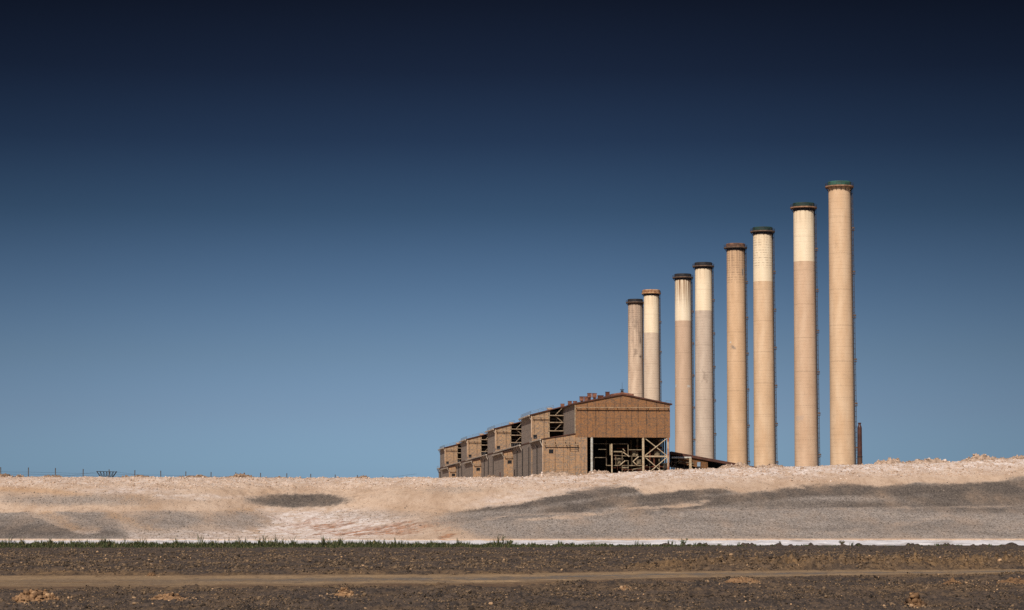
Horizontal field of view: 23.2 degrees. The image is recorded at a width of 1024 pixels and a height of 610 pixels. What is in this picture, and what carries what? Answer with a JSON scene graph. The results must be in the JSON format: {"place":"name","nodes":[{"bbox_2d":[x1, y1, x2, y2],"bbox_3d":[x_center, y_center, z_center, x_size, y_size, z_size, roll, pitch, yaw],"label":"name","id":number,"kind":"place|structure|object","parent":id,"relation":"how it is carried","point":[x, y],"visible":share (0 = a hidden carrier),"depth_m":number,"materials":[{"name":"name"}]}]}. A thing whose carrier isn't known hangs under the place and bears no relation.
{"place":"outdoors","nodes":[
{"label":"outdoors","id":0,"kind":"place"},
{"bbox_2d":[0,459,1023,540],"bbox_3d":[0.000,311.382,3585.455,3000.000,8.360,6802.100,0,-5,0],"label":"ground","id":1,"kind":"structure","parent":0,"point":[452,501],"depth_m":213.25,"materials":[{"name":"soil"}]},
{"bbox_2d":[0,473,13,476],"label":"spoil heap","id":2,"kind":"object","parent":1,"relation":"on","point":[4,475],"visible":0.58,"depth_m":228.36,"materials":[{"name":"beige soil"}]},
{"bbox_2d":[40,475,61,476],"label":"spoil heap","id":3,"kind":"object","parent":1,"relation":"on","point":[52,475],"visible":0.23,"depth_m":229.12,"materials":[{"name":"beige soil"}]},
{"bbox_2d":[119,475,154,477],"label":"spoil heap","id":4,"kind":"object","parent":1,"relation":"on","point":[136,475],"visible":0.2,"depth_m":230.99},
{"bbox_2d":[179,474,208,477],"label":"spoil heap","id":5,"kind":"object","parent":1,"relation":"on","point":[200,475],"visible":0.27,"depth_m":232.18,"materials":[{"name":"beige soil"}]},
{"bbox_2d":[0,467,406,477],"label":"wire fence","id":6,"kind":"object","parent":1,"relation":"on","point":[134,474],"visible":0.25,"depth_m":240.47,"materials":[{"name":"metal"}]},
{"bbox_2d":[226,473,253,477],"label":"spoil heap","id":7,"kind":"object","parent":1,"relation":"on","point":[239,475],"visible":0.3,"depth_m":234.91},
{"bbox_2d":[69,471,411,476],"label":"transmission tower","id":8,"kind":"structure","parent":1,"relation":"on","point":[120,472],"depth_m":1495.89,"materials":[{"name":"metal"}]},
{"bbox_2d":[0,458,1023,491],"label":"rubble","id":9,"kind":"object","parent":1,"relation":"on","point":[500,479],"visible":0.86,"depth_m":223.23,"materials":[{"name":"stone"}]},
{"bbox_2d":[527,471,571,476],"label":"spoil heap","id":10,"kind":"object","parent":1,"relation":"on","point":[552,473],"visible":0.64,"depth_m":228.39,"materials":[{"name":"beige soil"}]},
{"bbox_2d":[586,469,608,474],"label":"spoil heap","id":11,"kind":"object","parent":1,"relation":"on","point":[594,471],"visible":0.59,"depth_m":228.96,"materials":[{"name":"beige soil"}]},
{"bbox_2d":[626,299,643,397],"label":"chimney","id":12,"kind":"object","parent":1,"relation":"on","point":[635,351],"visible":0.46,"depth_m":1607.12,"materials":[{"name":"grey concrete"}]},
{"bbox_2d":[642,289,661,400],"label":"chimney","id":13,"kind":"object","parent":1,"relation":"on","point":[652,333],"visible":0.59,"depth_m":1542.82,"materials":[{"name":"grey concrete"}]},
{"bbox_2d":[672,273,694,469],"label":"chimney","id":14,"kind":"object","parent":1,"relation":"on","point":[684,384],"visible":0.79,"depth_m":1441.38,"materials":[{"name":"grey concrete"}]},
{"bbox_2d":[692,262,715,458],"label":"chimney","id":15,"kind":"object","parent":1,"relation":"on","point":[705,434],"visible":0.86,"depth_m":1377.75,"materials":[{"name":"grey concrete"}]},
{"bbox_2d":[670,451,756,469],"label":"conveyor gallery","id":16,"kind":"object","parent":1,"relation":"on","point":[682,461],"visible":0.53,"depth_m":1014.36,"materials":[{"name":"metal"}]},
{"bbox_2d":[717,462,754,468],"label":"spoil heap","id":17,"kind":"object","parent":1,"relation":"on","point":[738,464],"visible":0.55,"depth_m":230.12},
{"bbox_2d":[724,243,749,464],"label":"chimney","id":18,"kind":"object","parent":1,"relation":"on","point":[737,397],"visible":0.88,"depth_m":1283.71,"materials":[{"name":"concrete"}]},
{"bbox_2d":[750,226,777,466],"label":"chimney","id":19,"kind":"object","parent":1,"relation":"on","point":[765,409],"visible":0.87,"depth_m":1211.98,"materials":[{"name":"concrete"}]},
{"bbox_2d":[757,463,784,467],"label":"spoil heap","id":20,"kind":"object","parent":1,"relation":"on","point":[770,465],"visible":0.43,"depth_m":230.36,"materials":[{"name":"beige soil"}]},
{"bbox_2d":[790,202,820,466],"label":"chimney","id":21,"kind":"object","parent":1,"relation":"on","point":[806,408],"visible":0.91,"depth_m":1119.46,"materials":[{"name":"concrete"}]},
{"bbox_2d":[825,180,857,464],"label":"chimney","id":22,"kind":"object","parent":1,"relation":"on","point":[843,440],"visible":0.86,"depth_m":1048.69,"materials":[{"name":"concrete"}]},
{"bbox_2d":[857,423,862,464],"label":"flue","id":23,"kind":"object","parent":1,"relation":"on","point":[859,437],"visible":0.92,"depth_m":758.64,"materials":[{"name":"metal"}]},
{"bbox_2d":[875,457,904,463],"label":"spoil heap","id":24,"kind":"object","parent":1,"relation":"on","point":[891,461],"visible":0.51,"depth_m":230.45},
{"bbox_2d":[902,458,946,462],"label":"spoil heap","id":25,"kind":"object","parent":1,"relation":"on","point":[935,460],"visible":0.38,"depth_m":231.07,"materials":[{"name":"beige soil"}]},
{"bbox_2d":[961,453,998,460],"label":"spoil heap","id":26,"kind":"object","parent":1,"relation":"on","point":[975,456],"visible":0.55,"depth_m":230.34,"materials":[{"name":"beige soil"}]},
{"bbox_2d":[998,455,1023,458],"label":"spoil heap","id":27,"kind":"object","parent":1,"relation":"on","point":[1018,457],"visible":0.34,"depth_m":231.42,"materials":[{"name":"beige soil"}]},
{"bbox_2d":[0,542,1023,609],"bbox_3d":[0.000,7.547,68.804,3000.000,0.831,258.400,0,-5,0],"label":"field","id":28,"kind":"structure","parent":0,"point":[945,600],"depth_m":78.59,"materials":[{"name":"soil"}]},
{"bbox_2d":[12,588,59,602],"bbox_3d":[-10.886,6.640,56.912,1.122,0.333,0.942,0,-5,0],"label":"earth mound","id":29,"kind":"object","parent":28,"relation":"on","point":[27,595],"visible":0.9,"depth_m":56.65,"materials":[{"name":"beige stone"}]},
{"bbox_2d":[151,592,187,600],"bbox_3d":[-7.929,6.744,57.401,0.987,0.251,0.790,0,-5,0],"label":"dry grass clump","id":30,"kind":"object","parent":28,"relation":"on","point":[171,596],"visible":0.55,"depth_m":57.20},
{"bbox_2d":[335,587,353,595],"bbox_3d":[-4.087,7.067,60.961,0.549,0.387,0.651,0,-5,0],"label":"earth mound","id":31,"kind":"object","parent":28,"relation":"on","point":[342,591],"visible":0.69,"depth_m":60.81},
{"bbox_2d":[0,534,1014,547],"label":"grass","id":32,"kind":"structure","parent":28,"relation":"on","point":[104,543],"depth_m":186.68,"materials":[{"name":"plant"}]},
{"bbox_2d":[0,539,1023,545],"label":"liner sheet","id":33,"kind":"object","parent":28,"relation":"on","point":[836,542],"visible":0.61,"depth_m":196.72,"materials":[{"name":"white plastic"}]},
{"bbox_2d":[725,577,760,582],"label":"earth mound","id":34,"kind":"object","parent":28,"relation":"on","point":[741,580],"visible":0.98,"depth_m":73.11,"materials":[{"name":"beige soil"}]},
{"bbox_2d":[904,592,926,606],"bbox_3d":[8.502,6.237,52.611,0.508,0.357,0.608,0,-5,0],"label":"earth mound","id":35,"kind":"object","parent":28,"relation":"on","point":[914,598],"visible":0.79,"depth_m":52.44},
{"bbox_2d":[942,577,961,584],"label":"earth mound","id":36,"kind":"object","parent":28,"relation":"on","point":[952,580],"visible":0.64,"depth_m":72.35,"materials":[{"name":"brown soil"}]},
{"bbox_2d":[996,577,1023,583],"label":"earth mound","id":37,"kind":"object","parent":28,"relation":"on","point":[1015,580],"visible":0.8,"depth_m":72.73,"materials":[{"name":"beige soil"}]},
{"bbox_2d":[0,569,1023,590],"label":"track","id":38,"kind":"structure","parent":0,"point":[19,582],"depth_m":82.26,"materials":[{"name":"brown soil"}]},
{"bbox_2d":[0,0,1023,477],"label":"sky","id":39,"kind":"structure","parent":0,"point":[270,238],"materials":[{"name":"blue"}]},
{"bbox_2d":[437,389,671,477],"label":"boiler house","id":40,"kind":"structure","parent":0,"point":[622,431],"depth_m":1001.77,"materials":[{"name":"brown metal"}]}
]}

